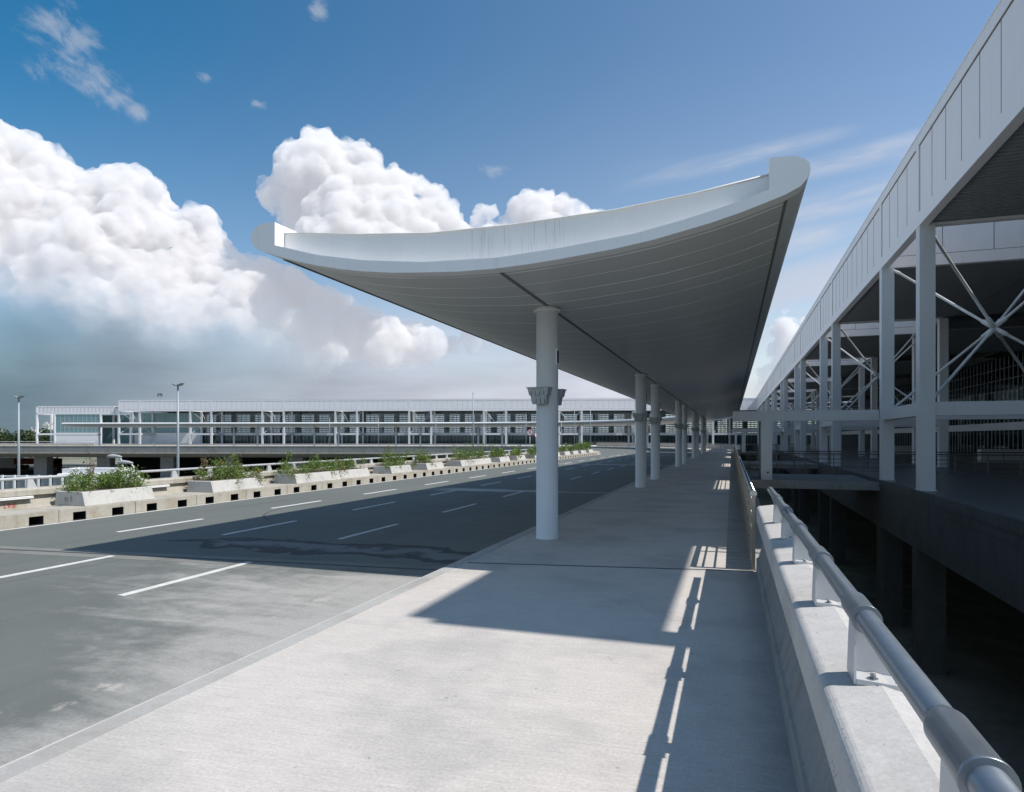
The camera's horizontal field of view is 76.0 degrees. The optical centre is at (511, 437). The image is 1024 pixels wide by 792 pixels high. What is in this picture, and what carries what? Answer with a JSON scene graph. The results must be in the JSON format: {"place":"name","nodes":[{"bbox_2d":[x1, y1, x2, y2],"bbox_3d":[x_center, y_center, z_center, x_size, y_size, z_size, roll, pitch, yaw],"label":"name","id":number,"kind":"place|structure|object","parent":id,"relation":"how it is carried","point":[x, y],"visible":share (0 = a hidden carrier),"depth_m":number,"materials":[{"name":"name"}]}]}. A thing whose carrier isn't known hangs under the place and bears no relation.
{"place":"outdoors","nodes":[
{"label":"outdoors","id":0,"kind":"place"},
{"bbox_2d":[42,422,49,429],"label":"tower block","id":1,"kind":"structure","parent":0,"point":[45,425],"depth_m":1096.22,"materials":[{"name":"white concrete"}]},
{"bbox_2d":[0,441,94,444],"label":"parapet wall","id":2,"kind":"structure","parent":0,"point":[15,443],"depth_m":201.13,"materials":[{"name":"concrete"}]},
{"bbox_2d":[0,446,700,766],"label":"road","id":3,"kind":"structure","parent":0,"point":[83,645],"depth_m":11.81,"materials":[{"name":"grey asphalt"}]},
{"bbox_2d":[0,546,442,573],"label":"deck joint apron","id":4,"kind":"object","parent":3,"relation":"on","point":[373,569],"visible":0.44,"depth_m":13.32,"materials":[{"name":"concrete"}]},
{"bbox_2d":[0,548,438,569],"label":"deck joint slot","id":5,"kind":"object","parent":4,"relation":"on","point":[224,559],"visible":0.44,"depth_m":13.41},
{"bbox_2d":[0,451,599,529],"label":"kerb","id":6,"kind":"structure","parent":3,"relation":"on","point":[21,517],"depth_m":24.18,"materials":[{"name":"concrete"}]},
{"bbox_2d":[55,486,154,505],"bbox_3d":[-13.438,1.904,21.745,1.312,0.452,2.604,0,0,19],"label":"planter","id":7,"kind":"object","parent":6,"relation":"on","point":[102,496],"visible":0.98,"depth_m":21.02,"materials":[{"name":"concrete"}]},
{"bbox_2d":[83,453,96,486],"bbox_3d":[-13.936,1.101,21.688,0.402,1.214,0.494,0,0,19],"label":"shrub","id":8,"kind":"object","parent":7,"relation":"on","point":[90,469],"visible":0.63,"depth_m":21.61,"materials":[{"name":"brown plant"}]},
{"bbox_2d":[56,462,151,493],"bbox_3d":[-13.512,1.421,21.757,1.974,1.258,3.376,0,0,19],"label":"shrub","id":9,"kind":"object","parent":7,"relation":"in","point":[118,479],"visible":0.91,"depth_m":21.59,"materials":[{"name":"green plant"}]},
{"bbox_2d":[187,477,263,492],"bbox_3d":[-11.705,1.904,26.915,1.312,0.452,2.899,0,0,19],"label":"planter","id":10,"kind":"object","parent":6,"relation":"on","point":[214,486],"visible":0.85,"depth_m":25.92,"materials":[{"name":"concrete"}]},
{"bbox_2d":[194,457,209,479],"bbox_3d":[-12.380,1.155,26.266,0.290,1.108,0.843,0,0,19],"label":"shrub","id":11,"kind":"object","parent":10,"relation":"on","point":[203,467],"visible":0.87,"depth_m":26.21,"materials":[{"name":"brown plant"}]},
{"bbox_2d":[185,451,267,487],"bbox_3d":[-11.655,1.305,26.924,1.778,1.496,3.381,0,0,19],"label":"shrub","id":12,"kind":"object","parent":10,"relation":"in","point":[236,472],"visible":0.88,"depth_m":26.74,"materials":[{"name":"green plant"}]},
{"bbox_2d":[231,453,238,466],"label":"shrub","id":13,"kind":"object","parent":10,"relation":"in","point":[234,459],"visible":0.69,"depth_m":27.76,"materials":[{"name":"green plant"}]},
{"bbox_2d":[47,459,528,512],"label":"kerb joints","id":14,"kind":"object","parent":6,"relation":"on","point":[287,492],"visible":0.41,"depth_m":24.28,"materials":[{"name":"grey concrete"}]},
{"bbox_2d":[274,468,369,483],"bbox_3d":[-9.512,1.904,33.457,1.312,0.452,6.399,0,0,19],"label":"planter","id":15,"kind":"object","parent":6,"relation":"on","point":[323,475],"visible":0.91,"depth_m":32.12,"materials":[{"name":"concrete"}]},
{"bbox_2d":[284,450,290,466],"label":"shrub","id":16,"kind":"object","parent":15,"relation":"on","point":[288,458],"visible":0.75,"depth_m":31.13,"materials":[{"name":"green plant"}]},
{"bbox_2d":[272,454,368,480],"bbox_3d":[-9.514,1.437,33.252,1.972,1.355,7.122,0,0,19],"label":"shrub","id":17,"kind":"object","parent":15,"relation":"in","point":[312,465],"visible":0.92,"depth_m":32.72,"materials":[{"name":"green plant"}]},
{"bbox_2d":[373,464,411,473],"bbox_3d":[-7.288,1.904,40.094,1.312,0.452,2.599,0,0,19],"label":"planter","id":18,"kind":"object","parent":6,"relation":"on","point":[380,469],"visible":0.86,"depth_m":39.02,"materials":[{"name":"concrete"}]},
{"bbox_2d":[378,445,413,469],"bbox_3d":[-7.199,1.234,40.323,1.825,1.626,4.117,0,0,19],"label":"shrub","id":19,"kind":"object","parent":18,"relation":"in","point":[387,460],"visible":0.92,"depth_m":39.93,"materials":[{"name":"green plant"}]},
{"bbox_2d":[411,462,443,469],"bbox_3d":[-5.763,1.904,44.645,1.312,0.452,2.599,0,0,19],"label":"planter","id":20,"kind":"object","parent":6,"relation":"on","point":[425,466],"visible":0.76,"depth_m":43.55,"materials":[{"name":"concrete"}]},
{"bbox_2d":[410,447,436,466],"bbox_3d":[-6.187,1.303,44.120,2.315,1.483,1.768,0,0,-30],"label":"shrub","id":21,"kind":"object","parent":20,"relation":"in","point":[421,457],"visible":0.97,"depth_m":43.81,"materials":[{"name":"green plant"}]},
{"bbox_2d":[446,458,491,465],"bbox_3d":[-3.316,1.904,51.946,1.312,0.452,6.399,0,0,19],"label":"planter","id":22,"kind":"object","parent":6,"relation":"on","point":[468,462],"visible":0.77,"depth_m":50.14,"materials":[{"name":"concrete"}]},
{"bbox_2d":[448,442,489,463],"bbox_3d":[-3.200,1.182,51.901,1.863,1.747,7.023,0,0,19],"label":"shrub","id":23,"kind":"object","parent":22,"relation":"in","point":[466,454],"visible":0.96,"depth_m":51.03,"materials":[{"name":"green plant"}]},
{"bbox_2d":[487,456,509,461],"bbox_3d":[-1.187,1.904,58.299,1.312,0.452,2.599,0,0,19],"label":"planter","id":24,"kind":"object","parent":6,"relation":"on","point":[501,459],"visible":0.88,"depth_m":57.17,"materials":[{"name":"concrete"}]},
{"bbox_2d":[488,444,506,457],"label":"shrub","id":25,"kind":"object","parent":24,"relation":"in","point":[493,453],"visible":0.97,"depth_m":58.03,"materials":[{"name":"green plant"}]},
{"bbox_2d":[507,455,525,459],"bbox_3d":[0.339,1.904,62.850,1.312,0.452,2.599,0,0,19],"label":"planter","id":26,"kind":"object","parent":6,"relation":"on","point":[513,457],"visible":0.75,"depth_m":61.82,"materials":[{"name":"concrete"}]},
{"bbox_2d":[509,444,522,457],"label":"shrub","id":27,"kind":"object","parent":26,"relation":"in","point":[515,451],"visible":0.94,"depth_m":62.23,"materials":[{"name":"green plant"}]},
{"bbox_2d":[524,454,535,458],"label":"planter","id":28,"kind":"object","parent":6,"relation":"on","point":[532,456],"visible":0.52,"depth_m":67.11,"materials":[{"name":"concrete"}]},
{"bbox_2d":[526,443,535,457],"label":"shrub","id":29,"kind":"object","parent":28,"relation":"in","point":[532,451],"visible":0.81,"depth_m":67.53,"materials":[{"name":"green plant"}]},
{"bbox_2d":[527,429,532,435],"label":"traffic sign","id":30,"kind":"object","parent":6,"relation":"on","point":[529,432],"visible":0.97,"depth_m":69.34,"materials":[{"name":"silver metal"}]},
{"bbox_2d":[558,451,569,454],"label":"planter","id":31,"kind":"object","parent":6,"relation":"on","point":[564,453],"visible":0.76,"depth_m":79.76,"materials":[{"name":"concrete"}]},
{"bbox_2d":[558,442,567,451],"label":"shrub","id":32,"kind":"object","parent":31,"relation":"in","point":[563,448],"visible":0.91,"depth_m":80.14,"materials":[{"name":"green plant"}]},
{"bbox_2d":[573,450,585,453],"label":"planter","id":33,"kind":"object","parent":6,"relation":"on","point":[581,451],"visible":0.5,"depth_m":87.83,"materials":[{"name":"concrete"}]},
{"bbox_2d":[575,440,587,452],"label":"shrub","id":34,"kind":"object","parent":33,"relation":"in","point":[580,446],"visible":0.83,"depth_m":89.23,"materials":[{"name":"green plant"}]},
{"bbox_2d":[0,454,666,595],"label":"road marking","id":35,"kind":"object","parent":3,"relation":"on","point":[174,581],"visible":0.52,"depth_m":18.02,"materials":[{"name":"paint"}]},
{"bbox_2d":[0,452,699,782],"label":"kerb","id":36,"kind":"structure","parent":3,"relation":"on","point":[17,767],"depth_m":6.22,"materials":[{"name":"grey concrete"}]},
{"bbox_2d":[0,446,700,767],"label":"kerb edge line","id":37,"kind":"object","parent":36,"relation":"on","point":[281,640],"visible":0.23,"depth_m":6.82,"materials":[{"name":"paint"}]},
{"bbox_2d":[0,445,796,791],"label":"walkway","id":38,"kind":"structure","parent":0,"point":[540,673],"depth_m":5.96,"materials":[{"name":"concrete"}]},
{"bbox_2d":[250,156,810,539],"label":"canopy","id":39,"kind":"object","parent":38,"relation":"on","point":[657,306],"visible":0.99,"depth_m":13.84,"materials":[{"name":"white metal"}]},
{"bbox_2d":[468,562,753,571],"bbox_3d":[1.675,2.305,11.668,5.040,0.020,0.043,0,0,9],"label":"walkway joint","id":40,"kind":"object","parent":38,"relation":"on","point":[608,566],"visible":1,"depth_m":11.68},
{"bbox_2d":[475,562,753,570],"bbox_3d":[1.690,2.304,11.715,5.038,0.020,0.036,0,0,9],"label":"walkway joint nosing","id":41,"kind":"object","parent":38,"relation":"on","point":[612,566],"visible":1,"depth_m":11.68,"materials":[{"name":"grey metal"}]},
{"bbox_2d":[597,443,740,449],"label":"wall","id":42,"kind":"structure","parent":38,"relation":"on","point":[738,447],"depth_m":154.70,"materials":[{"name":"concrete"}]},
{"bbox_2d":[617,442,729,449],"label":"railing","id":43,"kind":"object","parent":38,"relation":"on","point":[663,444],"visible":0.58,"depth_m":154.59,"materials":[{"name":"silver metal"}]},
{"bbox_2d":[726,454,750,564],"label":"walkway strip joints","id":44,"kind":"object","parent":38,"relation":"on","point":[735,516],"visible":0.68,"depth_m":17.14,"materials":[{"name":"grey concrete"}]},
{"bbox_2d":[726,452,751,568],"bbox_3d":[19.858,2.308,58.840,0.460,0.024,99.800,0,0,19],"label":"walkway drain strip","id":45,"kind":"object","parent":38,"relation":"on","point":[740,545],"visible":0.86,"depth_m":16.05,"materials":[{"name":"concrete"}]},
{"bbox_2d":[734,444,756,569],"bbox_3d":[19.769,1.606,57.852,0.120,1.388,98.090,0,0,19],"label":"fence","id":46,"kind":"object","parent":38,"relation":"on","point":[748,493],"visible":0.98,"depth_m":14.62,"materials":[{"name":"silver metal"}]},
{"bbox_2d":[687,444,808,450],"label":"railing","id":47,"kind":"object","parent":38,"relation":"on","point":[736,444],"visible":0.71,"depth_m":117.57,"materials":[{"name":"silver metal"}]},
{"bbox_2d":[738,451,779,454],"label":"footbridge","id":48,"kind":"object","parent":38,"relation":"on","point":[742,453],"visible":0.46,"depth_m":103.43,"materials":[{"name":"grey concrete"}]},
{"bbox_2d":[732,428,780,451],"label":"portal frame","id":49,"kind":"object","parent":48,"relation":"on","point":[744,431],"visible":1,"depth_m":102.93,"materials":[{"name":"metal"}]},
{"bbox_2d":[742,461,817,468],"bbox_3d":[24.687,2.457,61.007,6.120,0.407,7.620,0,0,19],"label":"footbridge","id":50,"kind":"object","parent":38,"relation":"on","point":[754,464],"visible":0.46,"depth_m":57.96,"materials":[{"name":"grey concrete"}]},
{"bbox_2d":[748,473,879,490],"bbox_3d":[16.869,2.457,37.683,6.120,0.407,7.820,0,0,19],"label":"footbridge","id":51,"kind":"object","parent":38,"relation":"on","point":[820,481],"visible":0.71,"depth_m":34.52,"materials":[{"name":"grey concrete"}]},
{"bbox_2d":[733,410,878,479],"bbox_3d":[16.091,0.425,36.605,7.150,3.750,3.558,0,0,19],"label":"portal frame","id":52,"kind":"object","parent":51,"relation":"on","point":[765,419],"visible":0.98,"depth_m":35.43,"materials":[{"name":"metal"}]},
{"bbox_2d":[749,453,1023,474],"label":"railing","id":53,"kind":"object","parent":51,"relation":"on","point":[955,468],"visible":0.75,"depth_m":39.41,"materials":[{"name":"grey metal"}]},
{"bbox_2d":[756,487,1021,791],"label":"parapet wall","id":54,"kind":"structure","parent":38,"relation":"on","point":[866,706],"depth_m":3.05,"materials":[{"name":"concrete"}]},
{"bbox_2d":[472,393,473,450],"bbox_3d":[-3.384,-1.110,57.000,0.125,5.620,0.125,0,0,41],"label":"mast","id":55,"kind":"object","parent":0,"point":[473,420],"visible":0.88,"depth_m":56.98,"materials":[{"name":"metal"}]},
{"bbox_2d":[0,0,999,439],"label":"sky","id":56,"kind":"structure","parent":0,"point":[144,144],"materials":[{"name":"blue"}]},
{"bbox_2d":[0,440,1023,791],"bbox_3d":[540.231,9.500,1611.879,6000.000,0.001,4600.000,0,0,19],"label":"ground","id":57,"kind":"structure","parent":0,"point":[980,684],"depth_m":31.64,"materials":[{"name":"grey concrete"}]},
{"bbox_2d":[0,428,9,437],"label":"tree","id":58,"kind":"object","parent":57,"relation":"on","point":[5,432],"visible":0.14,"depth_m":317.71,"materials":[{"name":"green plant"}]},
{"bbox_2d":[0,433,12,442],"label":"tree","id":59,"kind":"object","parent":57,"relation":"on","point":[3,438],"visible":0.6,"depth_m":300.60,"materials":[{"name":"green plant"}]},
{"bbox_2d":[0,457,23,467],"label":"container","id":60,"kind":"object","parent":57,"relation":"on","point":[6,462],"visible":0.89,"depth_m":203.50,"materials":[{"name":"paint"}]},
{"bbox_2d":[13,396,23,474],"bbox_3d":[-43.659,2.899,58.000,1.000,13.202,0.360,0,0,19],"label":"light pole","id":61,"kind":"object","parent":57,"relation":"on","point":[18,451],"visible":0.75,"depth_m":57.93,"materials":[{"name":"metal"}]},
{"bbox_2d":[9,428,34,457],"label":"tree","id":62,"kind":"object","parent":57,"relation":"on","point":[24,434],"visible":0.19,"depth_m":306.36,"materials":[{"name":"green plant"}]},
{"bbox_2d":[14,458,33,468],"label":"truck","id":63,"kind":"object","parent":57,"relation":"on","point":[26,460],"visible":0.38,"depth_m":198.10,"materials":[{"name":"red paint"}]},
{"bbox_2d":[20,429,39,442],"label":"tree","id":64,"kind":"object","parent":57,"relation":"on","point":[27,438],"visible":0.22,"depth_m":297.88,"materials":[{"name":"green plant"}]},
{"bbox_2d":[29,431,53,442],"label":"tree","id":65,"kind":"object","parent":57,"relation":"on","point":[43,438],"visible":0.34,"depth_m":260.41,"materials":[{"name":"green plant"}]},
{"bbox_2d":[53,458,61,469],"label":"truck","id":66,"kind":"object","parent":57,"relation":"on","point":[57,463],"visible":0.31,"depth_m":189.07,"materials":[{"name":"red paint"}]},
{"bbox_2d":[36,406,128,443],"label":"annex building","id":67,"kind":"structure","parent":57,"relation":"on","point":[77,414],"depth_m":216.24,"materials":[{"name":"white paint"}]},
{"bbox_2d":[106,454,123,466],"bbox_3d":[-27.671,5.324,46.000,1.553,8.352,0.280,0,0,0],"label":"street lamp","id":68,"kind":"object","parent":57,"relation":"on","point":[113,456],"visible":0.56,"depth_m":45.92,"materials":[{"name":"silver metal"}]},
{"bbox_2d":[117,460,134,470],"bbox_3d":[-25.634,5.501,44.000,1.753,7.998,0.280,0,0,0],"label":"street lamp","id":69,"kind":"object","parent":57,"relation":"on","point":[124,462],"visible":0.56,"depth_m":43.92,"materials":[{"name":"silver metal"}]},
{"bbox_2d":[171,383,184,476],"bbox_3d":[-26.508,2.593,52.000,1.000,13.813,0.360,0,0,19],"label":"light pole","id":70,"kind":"object","parent":57,"relation":"on","point":[177,458],"visible":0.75,"depth_m":51.94,"materials":[{"name":"metal"}]},
{"bbox_2d":[0,444,588,477],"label":"elevated roadway viaduct","id":71,"kind":"structure","parent":57,"relation":"on","point":[43,455],"depth_m":131.87,"materials":[{"name":"concrete"}]},
{"bbox_2d":[61,416,732,447],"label":"canopy","id":72,"kind":"object","parent":71,"relation":"on","point":[664,421],"visible":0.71,"depth_m":183.06,"materials":[{"name":"white metal"}]},
{"bbox_2d":[117,398,852,466],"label":"terminal building","id":73,"kind":"structure","parent":57,"relation":"on","point":[194,411],"depth_m":216.52,"materials":[{"name":"metal"}]},
{"bbox_2d":[756,0,1023,675],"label":"terminal building","id":74,"kind":"structure","parent":57,"relation":"on","point":[911,329],"depth_m":32.35,"materials":[{"name":"metal"}]},
{"bbox_2d":[747,451,1023,469],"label":"railing","id":75,"kind":"object","parent":74,"relation":"on","point":[868,459],"visible":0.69,"depth_m":46.52,"materials":[{"name":"grey metal"}]},
{"bbox_2d":[574,403,574,448],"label":"mast","id":76,"kind":"object","parent":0,"point":[574,424],"visible":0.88,"depth_m":89.96,"materials":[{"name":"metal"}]},
{"bbox_2d":[590,407,590,447],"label":"mast","id":77,"kind":"object","parent":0,"point":[590,425],"visible":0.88,"depth_m":95.96,"materials":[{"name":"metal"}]},
{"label":"lower ramp","id":78,"kind":"structure","parent":0,"visible":0},
{"bbox_2d":[0,475,70,488],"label":"fence","id":79,"kind":"object","parent":78,"relation":"on","point":[22,483],"visible":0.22,"depth_m":31.00,"materials":[{"name":"silver metal"}]},
{"bbox_2d":[57,467,140,482],"bbox_3d":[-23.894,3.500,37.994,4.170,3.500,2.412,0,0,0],"label":"bus","id":80,"kind":"object","parent":78,"relation":"on","point":[96,469],"visible":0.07,"depth_m":37.25,"materials":[{"name":"white paint"}]},
{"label":"deck edge","id":81,"kind":"structure","parent":0,"visible":0},
{"bbox_2d":[0,447,576,509],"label":"parapet wall","id":82,"kind":"structure","parent":81,"relation":"on","point":[31,494],"depth_m":24.49,"materials":[{"name":"concrete"}]},
{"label":"planter","id":83,"kind":"object","parent":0,"visible":0},
{"bbox_2d":[567,443,577,450],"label":"shrub","id":84,"kind":"object","parent":83,"relation":"in","point":[571,448],"visible":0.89,"depth_m":83.91,"materials":[{"name":"green plant"}]},
{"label":"planter","id":85,"kind":"object","parent":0,"visible":0},
{"bbox_2d":[583,439,591,448],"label":"shrub","id":86,"kind":"object","parent":85,"relation":"in","point":[588,446],"visible":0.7,"depth_m":93.72,"materials":[{"name":"green plant"}]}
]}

